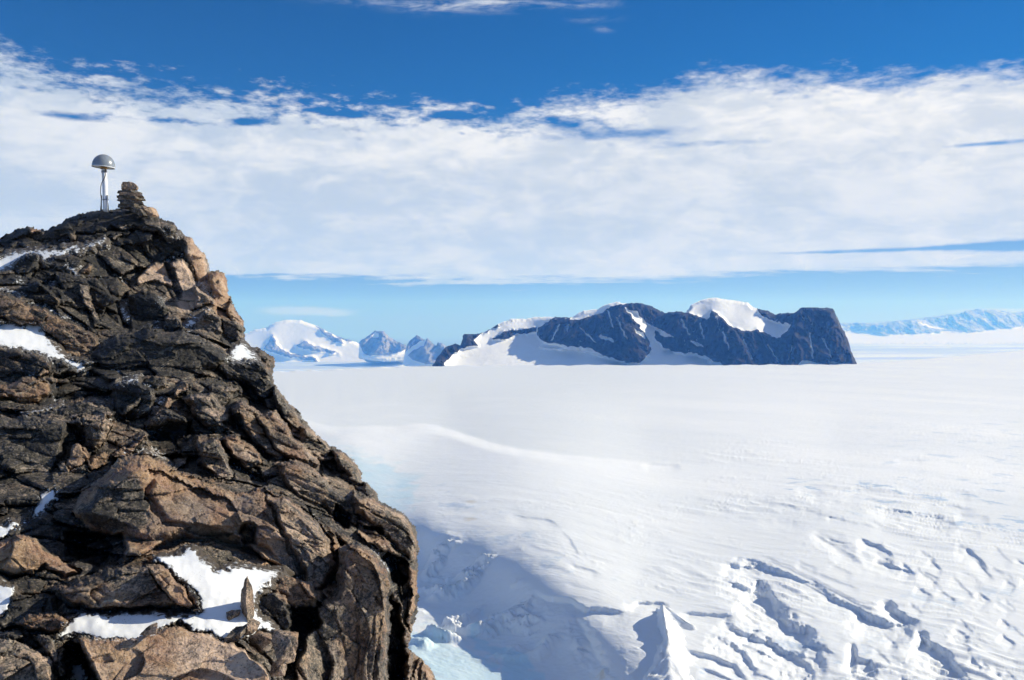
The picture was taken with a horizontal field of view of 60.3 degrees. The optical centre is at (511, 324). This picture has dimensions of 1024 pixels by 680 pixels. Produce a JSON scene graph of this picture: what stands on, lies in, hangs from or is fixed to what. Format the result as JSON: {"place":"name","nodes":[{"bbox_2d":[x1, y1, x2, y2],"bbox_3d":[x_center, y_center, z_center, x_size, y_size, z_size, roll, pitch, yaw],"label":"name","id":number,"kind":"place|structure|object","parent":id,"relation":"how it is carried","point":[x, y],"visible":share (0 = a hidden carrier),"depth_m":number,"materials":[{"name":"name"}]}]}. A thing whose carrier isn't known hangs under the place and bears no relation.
{"place":"outdoors","nodes":[
{"label":"outdoors","id":0,"kind":"place"},
{"bbox_2d":[0,208,435,679],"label":"rock outcrop","id":1,"kind":"object","parent":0,"point":[198,436],"visible":0.88,"depth_m":7.99,"materials":[{"name":"brown stone"}]},
{"bbox_2d":[0,575,22,617],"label":"snow patch","id":2,"kind":"object","parent":1,"relation":"on","point":[8,590],"visible":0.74,"depth_m":5.61,"materials":[{"name":"white snow"}]},
{"bbox_2d":[0,517,28,541],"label":"snow patch","id":3,"kind":"object","parent":1,"relation":"on","point":[11,523],"visible":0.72,"depth_m":6.60,"materials":[{"name":"white snow"}]},
{"bbox_2d":[19,398,67,415],"bbox_3d":[-4.823,0.926,9.255,0.349,0.258,1.165,0,0,0],"label":"snow patch","id":4,"kind":"object","parent":1,"relation":"on","point":[60,403],"visible":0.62,"depth_m":9.03,"materials":[{"name":"white snow"}]},
{"bbox_2d":[0,321,97,376],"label":"snow patch","id":5,"kind":"object","parent":1,"relation":"on","point":[28,337],"visible":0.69,"depth_m":11.03,"materials":[{"name":"white snow"}]},
{"bbox_2d":[32,489,65,516],"bbox_3d":[-3.814,1.502,7.299,0.298,0.339,0.761,0,0,0],"label":"snow patch","id":6,"kind":"object","parent":1,"relation":"on","point":[46,497],"visible":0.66,"depth_m":7.13,"materials":[{"name":"white snow"}]},
{"bbox_2d":[0,234,111,270],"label":"snow patch","id":7,"kind":"object","parent":1,"relation":"on","point":[93,246],"visible":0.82,"depth_m":14.30,"materials":[{"name":"white snow"}]},
{"bbox_2d":[62,264,85,277],"bbox_3d":[-6.843,-0.833,13.912,0.412,0.406,0.871,0,0,-15],"label":"snow patch","id":8,"kind":"object","parent":1,"relation":"on","point":[74,271],"visible":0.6,"depth_m":13.61,"materials":[{"name":"white snow"}]},
{"bbox_2d":[64,658,95,679],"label":"snow patch","id":9,"kind":"object","parent":1,"relation":"on","point":[79,669],"visible":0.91,"depth_m":5.32,"materials":[{"name":"white snow"}]},
{"bbox_2d":[91,154,114,211],"bbox_3d":[-7.366,-2.551,15.900,0.395,1.045,0.395,0,0,0],"label":"antenna mast","id":10,"kind":"object","parent":1,"relation":"on","point":[104,162],"visible":1,"depth_m":15.85,"materials":[{"name":"metal"}]},
{"bbox_2d":[116,302,133,324],"bbox_3d":[-5.836,-0.133,13.439,0.377,0.455,0.930,0,0,-36],"label":"snow patch","id":11,"kind":"object","parent":1,"relation":"on","point":[124,312],"visible":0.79,"depth_m":13.27,"materials":[{"name":"white snow"}]},
{"bbox_2d":[118,203,144,209],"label":"cairn stone","id":12,"kind":"object","parent":1,"relation":"on","point":[125,206],"visible":0.75,"depth_m":15.58,"materials":[{"name":"brown stone"}]},
{"bbox_2d":[120,200,143,204],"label":"cairn stone","id":13,"kind":"object","parent":12,"relation":"on","point":[130,201],"visible":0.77,"depth_m":15.56,"materials":[{"name":"brown stone"}]},
{"bbox_2d":[117,197,140,201],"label":"cairn stone","id":14,"kind":"object","parent":13,"relation":"on","point":[119,199],"visible":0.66,"depth_m":15.58,"materials":[{"name":"stone"}]},
{"bbox_2d":[117,195,145,200],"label":"cairn stone","id":15,"kind":"object","parent":14,"relation":"on","point":[131,196],"visible":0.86,"depth_m":15.56,"materials":[{"name":"brown stone"}]},
{"bbox_2d":[119,192,143,197],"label":"cairn stone","id":16,"kind":"object","parent":15,"relation":"on","point":[132,194],"visible":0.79,"depth_m":15.59,"materials":[{"name":"brown stone"}]},
{"bbox_2d":[117,190,141,193],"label":"cairn stone","id":17,"kind":"object","parent":16,"relation":"on","point":[129,191],"visible":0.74,"depth_m":15.61,"materials":[{"name":"brown stone"}]},
{"bbox_2d":[121,181,137,190],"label":"cairn stone","id":18,"kind":"object","parent":17,"relation":"on","point":[129,185],"visible":0.94,"depth_m":15.62,"materials":[{"name":"brown stone"}]},
{"bbox_2d":[121,373,143,382],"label":"snow patch","id":19,"kind":"object","parent":1,"relation":"on","point":[137,377],"visible":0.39,"depth_m":10.28,"materials":[{"name":"white snow"}]},
{"bbox_2d":[129,206,146,216],"bbox_3d":[-6.506,-1.973,15.413,0.275,0.175,0.296,0,0,0],"label":"rubble stone","id":20,"kind":"object","parent":1,"relation":"on","point":[139,212],"visible":1,"depth_m":15.28,"materials":[{"name":"brown stone"}]},
{"bbox_2d":[140,623,157,634],"bbox_3d":[-1.991,1.667,4.838,0.092,0.052,0.086,0,0,-17],"label":"stone","id":21,"kind":"object","parent":1,"relation":"on","point":[151,629],"visible":1,"depth_m":4.81,"materials":[{"name":"brown stone"}]},
{"bbox_2d":[139,206,158,216],"bbox_3d":[-6.436,-1.984,15.570,0.310,0.234,0.373,0,0,0],"label":"block","id":22,"kind":"object","parent":1,"relation":"on","point":[151,211],"depth_m":15.47,"materials":[{"name":"beige stone"}]},
{"bbox_2d":[163,228,183,243],"bbox_3d":[-6.066,-1.581,15.651,0.519,0.435,0.792,0,0,0],"label":"snow patch","id":23,"kind":"object","parent":1,"relation":"on","point":[170,238],"visible":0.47,"depth_m":15.39,"materials":[{"name":"white snow"}]},
{"bbox_2d":[61,543,296,648],"bbox_3d":[-2.153,1.859,6.010,1.314,0.543,1.691,0,0,0],"label":"snow patch","id":24,"kind":"object","parent":1,"relation":"on","point":[193,566],"visible":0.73,"depth_m":5.66,"materials":[{"name":"white snow"}]},
{"bbox_2d":[226,609,240,620],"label":"stone","id":25,"kind":"object","parent":24,"relation":"on","point":[231,614],"visible":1,"depth_m":5.55,"materials":[{"name":"stone"}]},
{"bbox_2d":[182,310,203,331],"bbox_3d":[-4.792,-0.015,13.307,0.315,0.448,1.307,0,0,0],"label":"snow patch","id":26,"kind":"object","parent":1,"relation":"on","point":[195,315],"visible":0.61,"depth_m":13.20,"materials":[{"name":"white snow"}]},
{"bbox_2d":[224,624,245,643],"bbox_3d":[-1.653,1.853,5.312,0.109,0.075,0.212,0,0,0],"label":"flat stone","id":27,"kind":"object","parent":1,"relation":"on","point":[236,633],"visible":0.91,"depth_m":5.25,"materials":[{"name":"brown stone"}]},
{"bbox_2d":[244,618,259,635],"bbox_3d":[-1.590,1.841,5.371,0.088,0.087,0.149,0,0,0],"label":"flat stone","id":28,"kind":"object","parent":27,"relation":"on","point":[252,625],"visible":0.93,"depth_m":5.34,"materials":[{"name":"brown stone"}]},
{"bbox_2d":[228,338,262,361],"bbox_3d":[-3.779,0.442,12.593,0.564,0.508,1.520,0,0,0],"label":"snow patch","id":29,"kind":"object","parent":1,"relation":"on","point":[241,349],"visible":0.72,"depth_m":12.51,"materials":[{"name":"white snow"}]},
{"bbox_2d":[240,576,254,621],"bbox_3d":[-1.688,1.762,5.636,0.077,0.348,0.186,0,0,-30],"label":"standing stone","id":30,"kind":"object","parent":1,"relation":"on","point":[247,603],"visible":0.8,"depth_m":5.60,"materials":[{"name":"brown stone"}]},
{"bbox_2d":[248,631,271,648],"bbox_3d":[-1.527,1.907,5.346,0.148,0.094,0.116,6,-1,-11],"label":"boulder","id":31,"kind":"object","parent":1,"relation":"on","point":[261,639],"visible":0.92,"depth_m":5.31,"materials":[{"name":"brown stone"}]},
{"bbox_2d":[270,661,286,676],"bbox_3d":[-1.359,1.997,5.131,0.088,0.076,0.102,0,0,0],"label":"stone","id":32,"kind":"object","parent":1,"relation":"on","point":[277,670],"visible":0.86,"depth_m":5.10,"materials":[{"name":"brown stone"}]},
{"bbox_2d":[271,629,297,664],"bbox_3d":[-1.284,1.813,4.984,0.148,0.178,0.158,8,2,-28],"label":"boulder","id":33,"kind":"object","parent":1,"relation":"on","point":[285,644],"visible":1,"depth_m":4.94,"materials":[{"name":"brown stone"}]},
{"bbox_2d":[244,319,365,361],"bbox_3d":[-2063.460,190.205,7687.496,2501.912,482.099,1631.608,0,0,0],"label":"mountain","id":34,"kind":"structure","parent":0,"point":[290,340],"depth_m":7318.14,"materials":[{"name":"white snow"}]},
{"bbox_2d":[359,330,406,361],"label":"mountain","id":35,"kind":"structure","parent":0,"point":[378,346],"depth_m":6463.32,"materials":[{"name":"white snow"}]},
{"bbox_2d":[403,335,445,365],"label":"mountain","id":36,"kind":"structure","parent":0,"point":[419,351],"depth_m":5524.20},
{"bbox_2d":[0,0,1023,346],"label":"sky","id":37,"kind":"structure","parent":0,"point":[441,171],"materials":[{"name":"blue"}]},
{"bbox_2d":[432,298,856,365],"bbox_3d":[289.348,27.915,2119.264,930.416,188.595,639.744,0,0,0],"label":"nunatak","id":38,"kind":"structure","parent":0,"point":[713,331],"depth_m":1951.01,"materials":[{"name":"stone"}]},
{"bbox_2d":[272,351,1023,679],"bbox_3d":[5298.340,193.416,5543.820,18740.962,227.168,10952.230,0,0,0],"label":"snowfield","id":39,"kind":"structure","parent":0,"point":[861,521],"depth_m":401.55,"materials":[{"name":"white snow"}]},
{"bbox_2d":[640,605,697,679],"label":"snow pinnacle","id":40,"kind":"object","parent":39,"relation":"on","point":[672,660],"visible":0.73,"depth_m":230.91,"materials":[{"name":"white snow"}]},
{"bbox_2d":[273,344,1023,371],"bbox_3d":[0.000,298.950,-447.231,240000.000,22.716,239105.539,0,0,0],"label":"glacier","id":41,"kind":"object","parent":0,"point":[868,353],"visible":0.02,"depth_m":9118.09,"materials":[{"name":"white snow"}]},
{"bbox_2d":[840,309,1023,343],"bbox_3d":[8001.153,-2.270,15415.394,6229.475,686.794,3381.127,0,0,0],"label":"mountain range","id":42,"kind":"structure","parent":0,"point":[980,326],"depth_m":14821.30,"materials":[{"name":"white snow"}]}
]}

